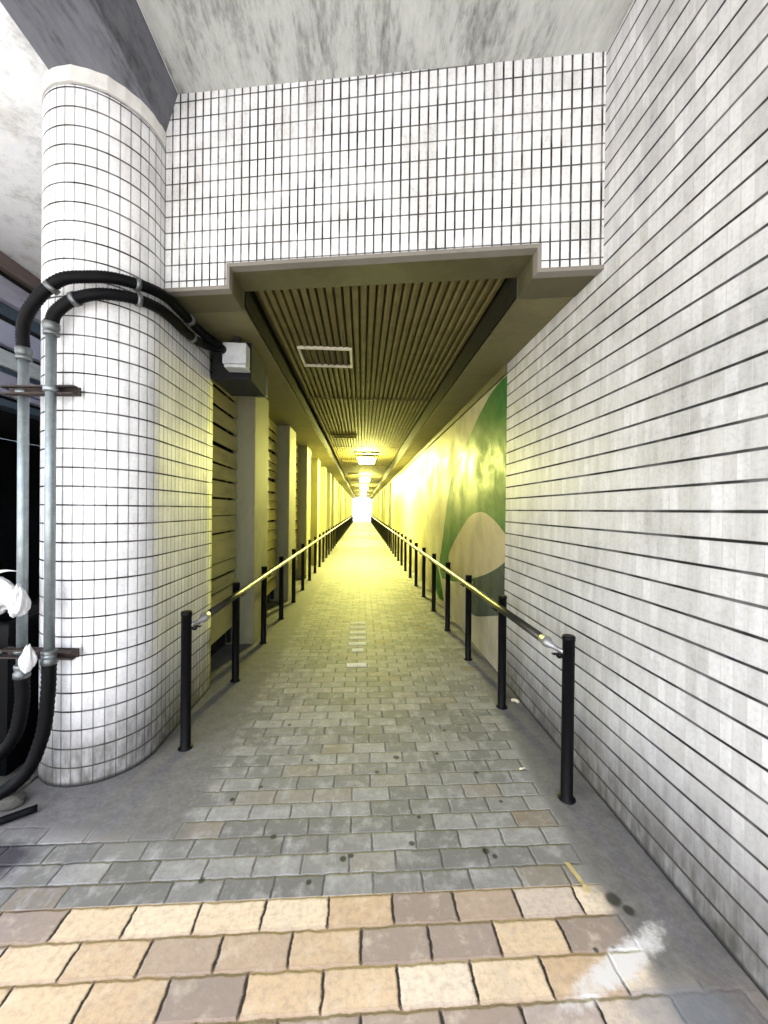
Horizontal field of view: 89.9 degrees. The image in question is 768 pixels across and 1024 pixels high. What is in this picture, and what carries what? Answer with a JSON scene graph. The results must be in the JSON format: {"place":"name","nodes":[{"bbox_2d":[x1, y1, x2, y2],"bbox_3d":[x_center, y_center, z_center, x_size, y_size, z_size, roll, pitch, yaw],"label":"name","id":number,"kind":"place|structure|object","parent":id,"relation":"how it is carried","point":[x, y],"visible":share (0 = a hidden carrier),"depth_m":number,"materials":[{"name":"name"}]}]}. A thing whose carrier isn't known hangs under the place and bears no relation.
{"place":"outdoors","nodes":[
{"label":"outdoors","id":0,"kind":"place"},
{"bbox_2d":[0,604,38,775],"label":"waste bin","id":1,"kind":"object","parent":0,"point":[15,758],"visible":0.46,"depth_m":2.11,"materials":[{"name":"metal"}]},
{"bbox_2d":[0,570,16,614],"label":"plastic bag","id":2,"kind":"object","parent":1,"relation":"on","point":[7,587],"visible":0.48,"depth_m":1.98,"materials":[{"name":"white plastic"}]},
{"bbox_2d":[0,598,38,790],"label":"alley ground","id":3,"kind":"structure","parent":0,"point":[4,779],"depth_m":2.09,"materials":[{"name":"grey concrete"}]},
{"bbox_2d":[0,251,40,599],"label":"shop front","id":4,"kind":"object","parent":3,"relation":"on","point":[19,284],"depth_m":4.73,"materials":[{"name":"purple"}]},
{"bbox_2d":[352,498,371,516],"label":"building","id":5,"kind":"structure","parent":0,"point":[365,507],"depth_m":74.85,"materials":[{"name":"white glass"}]},
{"bbox_2d":[358,502,365,510],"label":"window","id":6,"kind":"structure","parent":5,"relation":"in","point":[362,504],"depth_m":74.82,"materials":[{"name":"white glass"}]},
{"bbox_2d":[353,517,370,520],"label":"pavement","id":7,"kind":"structure","parent":0,"point":[362,518],"depth_m":58.31,"materials":[{"name":"grey concrete"}]},
{"bbox_2d":[0,521,767,1023],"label":"pavement","id":8,"kind":"structure","parent":0,"point":[310,827],"depth_m":1.58,"materials":[{"name":"grey stone"}]},
{"bbox_2d":[0,791,25,811],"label":"rubble stone","id":9,"kind":"object","parent":8,"relation":"on","point":[14,800],"visible":0.88,"depth_m":1.87,"materials":[{"name":"grey stone"}]},
{"bbox_2d":[0,804,37,824],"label":"ground cable","id":10,"kind":"object","parent":8,"relation":"on","point":[16,815],"visible":1,"depth_m":1.80,"materials":[{"name":"black rubber"}]},
{"bbox_2d":[38,64,212,786],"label":"rounded wall","id":11,"kind":"structure","parent":8,"relation":"on","point":[134,497],"depth_m":2.09,"materials":[{"name":"tile"}]},
{"bbox_2d":[0,646,78,659],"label":"pipe bracket","id":12,"kind":"object","parent":11,"relation":"attached to","point":[61,654],"visible":0.69,"depth_m":1.96,"materials":[{"name":"metal"}]},
{"bbox_2d":[18,644,37,673],"bbox_3d":[-1.741,0.716,1.877,0.067,0.146,0.052,1,0,15],"label":"plastic bag","id":13,"kind":"object","parent":12,"relation":"attached to","point":[27,660],"visible":1,"depth_m":1.86,"materials":[{"name":"white plastic"}]},
{"bbox_2d":[1,385,80,396],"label":"pipe bracket","id":14,"kind":"object","parent":11,"relation":"attached to","point":[59,390],"visible":0.91,"depth_m":1.96,"materials":[{"name":"metal"}]},
{"bbox_2d":[0,0,177,131],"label":"concrete beam","id":15,"kind":"structure","parent":11,"relation":"on","point":[113,40],"depth_m":1.92,"materials":[{"name":"grey concrete"}]},
{"bbox_2d":[0,0,178,279],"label":"bridge deck","id":16,"kind":"structure","parent":15,"relation":"on","point":[23,68],"depth_m":2.54,"materials":[{"name":"grey concrete"}]},
{"bbox_2d":[137,0,633,93],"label":"bridge deck","id":17,"kind":"structure","parent":15,"relation":"on","point":[207,45],"depth_m":1.99,"materials":[{"name":"concrete"}]},
{"bbox_2d":[0,287,217,799],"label":"conduit","id":18,"kind":"object","parent":11,"relation":"attached to","point":[58,309],"visible":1,"depth_m":1.93,"materials":[{"name":"metal"}]},
{"bbox_2d":[0,270,220,761],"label":"conduit","id":19,"kind":"object","parent":11,"relation":"attached to","point":[41,294],"visible":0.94,"depth_m":1.99,"materials":[{"name":"metal"}]},
{"bbox_2d":[6,584,30,617],"bbox_3d":[-1.809,0.437,1.903,0.078,0.168,0.093,1,0,-3],"label":"plastic bag","id":20,"kind":"object","parent":19,"relation":"hanging from","point":[18,602],"visible":1,"depth_m":1.88,"materials":[{"name":"white plastic"}]},
{"bbox_2d":[211,384,270,656],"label":"backing wall","id":21,"kind":"structure","parent":8,"relation":"on","point":[217,645],"depth_m":3.99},
{"bbox_2d":[225,395,268,643],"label":"concrete column","id":22,"kind":"structure","parent":8,"relation":"on","point":[251,454],"depth_m":4.15,"materials":[{"name":"grey concrete"}]},
{"bbox_2d":[211,380,237,644],"bbox_3d":[-1.589,0.028,3.638,0.085,2.710,0.985,1,0,-3],"label":"louvre panel","id":23,"kind":"object","parent":22,"relation":"attached to","point":[224,553],"visible":0.52,"depth_m":3.75,"materials":[{"name":"grey metal"}]},
{"bbox_2d":[191,278,573,499],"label":"passage roof","id":24,"kind":"structure","parent":22,"relation":"on","point":[509,327],"depth_m":3.56,"materials":[{"name":"paint"}]},
{"bbox_2d":[212,342,265,396],"bbox_3d":[-1.249,-1.214,3.581,0.310,0.302,1.007,1,0,-3],"label":"cable box","id":25,"kind":"object","parent":24,"relation":"attached to","point":[252,383],"visible":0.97,"depth_m":3.18,"materials":[{"name":"grey metal"}]},
{"bbox_2d":[218,336,249,372],"bbox_3d":[-1.165,-1.232,2.950,0.222,0.257,0.189,1,0,-3],"label":"junction box","id":26,"kind":"object","parent":25,"relation":"attached to","point":[236,356],"visible":0.96,"depth_m":2.93,"materials":[{"name":"white plastic"}]},
{"bbox_2d":[256,375,267,397],"bbox_3d":[-1.229,-1.258,3.849,0.120,0.217,0.050,1,0,-3],"label":"bracket","id":27,"kind":"object","parent":24,"relation":"attached to","point":[266,392],"visible":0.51,"depth_m":3.86,"materials":[{"name":"metal"}]},
{"bbox_2d":[348,481,377,486],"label":"ribbed panel","id":28,"kind":"object","parent":24,"relation":"attached to","point":[370,484],"visible":0.87,"depth_m":22.18,"materials":[{"name":"metal"}]},
{"bbox_2d":[359,485,368,489],"bbox_3d":[-1.210,-1.486,23.331,0.620,0.224,0.720,1,0,-3],"label":"ceiling lamp","id":29,"kind":"object","parent":28,"relation":"hanging from","point":[363,488],"visible":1,"depth_m":23.37,"materials":[{"name":"white plastic"}]},
{"bbox_2d":[351,486,375,489],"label":"ribbed panel","id":30,"kind":"object","parent":24,"relation":"attached to","point":[359,488],"visible":0.63,"depth_m":26.45,"materials":[{"name":"brown metal"}]},
{"bbox_2d":[353,489,373,491],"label":"ribbed panel","id":31,"kind":"object","parent":24,"relation":"attached to","point":[358,490],"visible":0.74,"depth_m":30.26,"materials":[{"name":"metal"}]},
{"bbox_2d":[345,475,382,482],"bbox_3d":[-0.979,-1.599,18.622,1.641,0.059,3.869,1,0,-3],"label":"ribbed panel","id":32,"kind":"object","parent":24,"relation":"attached to","point":[377,479],"visible":0.66,"depth_m":18.10,"materials":[{"name":"metal"}]},
{"bbox_2d":[358,475,371,481],"bbox_3d":[-0.831,-1.446,16.701,0.620,0.224,0.720,1,0,-3],"label":"ceiling lamp","id":33,"kind":"object","parent":32,"relation":"hanging from","point":[364,479],"visible":1,"depth_m":16.74,"materials":[{"name":"white plastic"}]},
{"bbox_2d":[340,464,388,475],"bbox_3d":[-0.758,-1.576,14.758,1.641,0.059,3.869,1,0,-3],"label":"ribbed panel","id":34,"kind":"object","parent":24,"relation":"attached to","point":[373,470],"visible":0.77,"depth_m":14.32,"materials":[{"name":"beige metal"}]},
{"bbox_2d":[331,445,399,465],"bbox_3d":[-0.537,-1.552,10.895,1.641,0.059,3.869,1,0,-3],"label":"ribbed panel","id":35,"kind":"object","parent":24,"relation":"attached to","point":[385,456],"visible":0.86,"depth_m":10.21,"materials":[{"name":"beige metal"}]},
{"bbox_2d":[342,460,358,461],"bbox_3d":[-1.002,-1.533,11.573,0.490,0.034,0.260,1,0,-3],"label":"ceiling vent","id":36,"kind":"object","parent":35,"relation":"attached to","point":[350,460],"visible":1,"depth_m":11.49,"materials":[{"name":"metal"}]},
{"bbox_2d":[355,452,378,463],"bbox_3d":[-0.452,-1.407,10.072,0.620,0.224,0.720,1,0,-3],"label":"ceiling lamp","id":37,"kind":"object","parent":35,"relation":"hanging from","point":[366,459],"visible":1,"depth_m":10.11,"materials":[{"name":"white plastic"}]},
{"bbox_2d":[306,394,428,447],"bbox_3d":[-0.316,-1.529,7.031,1.641,0.059,3.869,1,0,-3],"label":"ribbed panel","id":38,"kind":"object","parent":24,"relation":"attached to","point":[379,423],"visible":0.86,"depth_m":6.24,"materials":[{"name":"beige metal"}]},
{"bbox_2d":[332,434,356,437],"bbox_3d":[-0.776,-1.509,7.629,0.490,0.034,0.260,1,0,-3],"label":"ceiling vent","id":39,"kind":"object","parent":38,"relation":"attached to","point":[341,435],"visible":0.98,"depth_m":7.51,"materials":[{"name":"white metal"}]},
{"bbox_2d":[258,278,504,400],"bbox_3d":[-0.125,-1.510,3.699,1.641,0.056,2.803,1,0,-3],"label":"ribbed panel","id":40,"kind":"object","parent":24,"relation":"attached to","point":[406,341],"visible":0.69,"depth_m":3.16,"materials":[{"name":"beige metal"}]},
{"bbox_2d":[297,345,352,367],"bbox_3d":[-0.550,-1.485,3.691,0.492,0.034,0.450,1,0,-3],"label":"ceiling vent","id":41,"kind":"object","parent":40,"relation":"attached to","point":[328,348],"visible":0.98,"depth_m":3.67,"materials":[{"name":"white metal"}]},
{"bbox_2d":[178,515,353,751],"bbox_3d":[-2.409,0.896,23.748,0.136,0.838,42.942,1,0,-3],"label":"handrail","id":42,"kind":"object","parent":8,"relation":"on","point":[339,530],"visible":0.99,"depth_m":3.26,"materials":[{"name":"metal"}]},
{"bbox_2d":[269,425,295,600],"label":"concrete column","id":43,"kind":"structure","parent":8,"relation":"on","point":[286,486],"depth_m":6.11,"materials":[{"name":"grey concrete"}]},
{"bbox_2d":[267,418,277,598],"bbox_3d":[-1.690,0.003,5.417,0.085,2.739,1.360,1,0,-3],"label":"louvre panel","id":44,"kind":"object","parent":43,"relation":"attached to","point":[272,532],"visible":0.38,"depth_m":5.80,"materials":[{"name":"grey metal"}]},
{"bbox_2d":[296,446,310,578],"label":"concrete column","id":45,"kind":"structure","parent":8,"relation":"on","point":[304,491],"depth_m":8.08,"materials":[{"name":"concrete"}]},
{"bbox_2d":[295,445,298,568],"bbox_3d":[-1.803,-0.010,7.384,0.085,2.740,1.360,1,0,-3],"label":"louvre panel","id":46,"kind":"object","parent":45,"relation":"attached to","point":[296,518],"visible":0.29,"depth_m":7.93,"materials":[{"name":"grey metal"}]},
{"bbox_2d":[310,458,320,564],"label":"concrete column","id":47,"kind":"structure","parent":8,"relation":"on","point":[315,502],"depth_m":10.04,"materials":[{"name":"concrete"}]},
{"bbox_2d":[320,467,326,555],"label":"concrete column","id":48,"kind":"structure","parent":8,"relation":"on","point":[323,493],"depth_m":12.01,"materials":[{"name":"concrete"}]},
{"bbox_2d":[326,473,331,549],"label":"concrete column","id":49,"kind":"structure","parent":8,"relation":"on","point":[329,495],"depth_m":13.98,"materials":[{"name":"concrete"}]},
{"bbox_2d":[331,477,334,539],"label":"concrete column","id":50,"kind":"structure","parent":8,"relation":"on","point":[333,505],"depth_m":15.95,"materials":[{"name":"concrete"}]},
{"bbox_2d":[335,481,337,524],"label":"concrete column","id":51,"kind":"structure","parent":8,"relation":"on","point":[336,502],"depth_m":17.91,"materials":[{"name":"concrete"}]},
{"bbox_2d":[338,484,339,523],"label":"concrete column","id":52,"kind":"structure","parent":8,"relation":"on","point":[338,503],"depth_m":19.88,"materials":[{"name":"grey concrete"}]},
{"bbox_2d":[340,486,341,521],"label":"concrete column","id":53,"kind":"structure","parent":8,"relation":"on","point":[340,503],"depth_m":21.84,"materials":[{"name":"concrete"}]},
{"bbox_2d":[342,488,343,520],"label":"concrete column","id":54,"kind":"structure","parent":8,"relation":"on","point":[342,504],"depth_m":23.82,"materials":[{"name":"grey concrete"}]},
{"bbox_2d":[344,490,344,519],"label":"concrete column","id":55,"kind":"structure","parent":8,"relation":"on","point":[344,504],"depth_m":25.78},
{"bbox_2d":[346,663,366,666],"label":"paving block","id":56,"kind":"structure","parent":8,"relation":"on","point":[356,664],"depth_m":3.62,"materials":[{"name":"white stone"}]},
{"bbox_2d":[348,642,365,644],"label":"paving block","id":57,"kind":"structure","parent":8,"relation":"on","point":[357,643],"depth_m":4.21,"materials":[{"name":"white stone"}]},
{"bbox_2d":[349,636,365,638],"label":"paving block","id":58,"kind":"structure","parent":8,"relation":"on","point":[357,637],"depth_m":4.41,"materials":[{"name":"white stone"}]},
{"bbox_2d":[352,648,362,651],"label":"paving block","id":59,"kind":"structure","parent":8,"relation":"on","point":[357,649],"depth_m":4.02,"materials":[{"name":"white stone"}]},
{"bbox_2d":[350,631,365,633],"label":"paving block","id":60,"kind":"structure","parent":8,"relation":"on","point":[357,632],"depth_m":4.59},
{"bbox_2d":[350,626,365,628],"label":"paving block","id":61,"kind":"structure","parent":8,"relation":"on","point":[357,627],"depth_m":4.79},
{"bbox_2d":[378,493,379,519],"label":"concrete column","id":62,"kind":"structure","parent":8,"relation":"on","point":[378,504],"depth_m":26.52,"materials":[{"name":"concrete"}]},
{"bbox_2d":[379,491,380,520],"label":"concrete column","id":63,"kind":"structure","parent":8,"relation":"on","point":[380,508],"depth_m":24.53,"materials":[{"name":"concrete"}]},
{"bbox_2d":[381,490,382,521],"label":"concrete column","id":64,"kind":"structure","parent":8,"relation":"on","point":[382,505],"depth_m":22.53,"materials":[{"name":"concrete"}]},
{"bbox_2d":[383,488,384,522],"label":"concrete column","id":65,"kind":"structure","parent":8,"relation":"on","point":[384,505],"depth_m":20.53,"materials":[{"name":"concrete"}]},
{"bbox_2d":[385,485,387,524],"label":"concrete column","id":66,"kind":"structure","parent":8,"relation":"on","point":[386,504],"depth_m":18.54,"materials":[{"name":"concrete"}]},
{"bbox_2d":[388,482,390,543],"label":"concrete column","id":67,"kind":"structure","parent":8,"relation":"on","point":[389,503],"depth_m":16.54,"materials":[{"name":"concrete"}]},
{"bbox_2d":[371,515,575,804],"bbox_3d":[-0.319,0.920,23.545,0.136,0.838,43.308,1,0,-3],"label":"handrail","id":68,"kind":"object","parent":8,"relation":"on","point":[567,656],"visible":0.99,"depth_m":2.86,"materials":[{"name":"metal"}]},
{"bbox_2d":[511,698,518,702],"bbox_3d":[1.008,1.449,2.955,0.064,0.033,0.028,1,0,32],"label":"paper scrap","id":69,"kind":"object","parent":8,"relation":"on","point":[514,700],"visible":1,"depth_m":2.95,"materials":[{"name":"white paper"}]},
{"bbox_2d":[564,862,590,892],"bbox_3d":[0.774,1.459,1.540,0.026,0.021,0.120,1,0,-13],"label":"wrapper","id":70,"kind":"object","parent":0,"point":[578,877],"visible":1,"depth_m":1.53,"materials":[{"name":"beige paper"}]},
{"label":"forecourt","id":71,"kind":"structure","parent":0,"visible":0},
{"bbox_2d":[505,0,767,999],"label":"tiled wall","id":72,"kind":"structure","parent":71,"relation":"on","point":[637,482],"depth_m":1.56,"materials":[{"name":"tile"}]},
{"bbox_2d":[164,52,605,313],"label":"tiled lintel","id":73,"kind":"structure","parent":72,"relation":"attached to","point":[496,170],"depth_m":2.17,"materials":[{"name":"tile"}]},
{"label":"ground","id":74,"kind":"structure","parent":0,"visible":0},
{"bbox_2d":[391,375,506,671],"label":"mural wall","id":75,"kind":"structure","parent":74,"relation":"on","point":[448,495],"depth_m":4.64,"materials":[{"name":"paint"}]}
]}

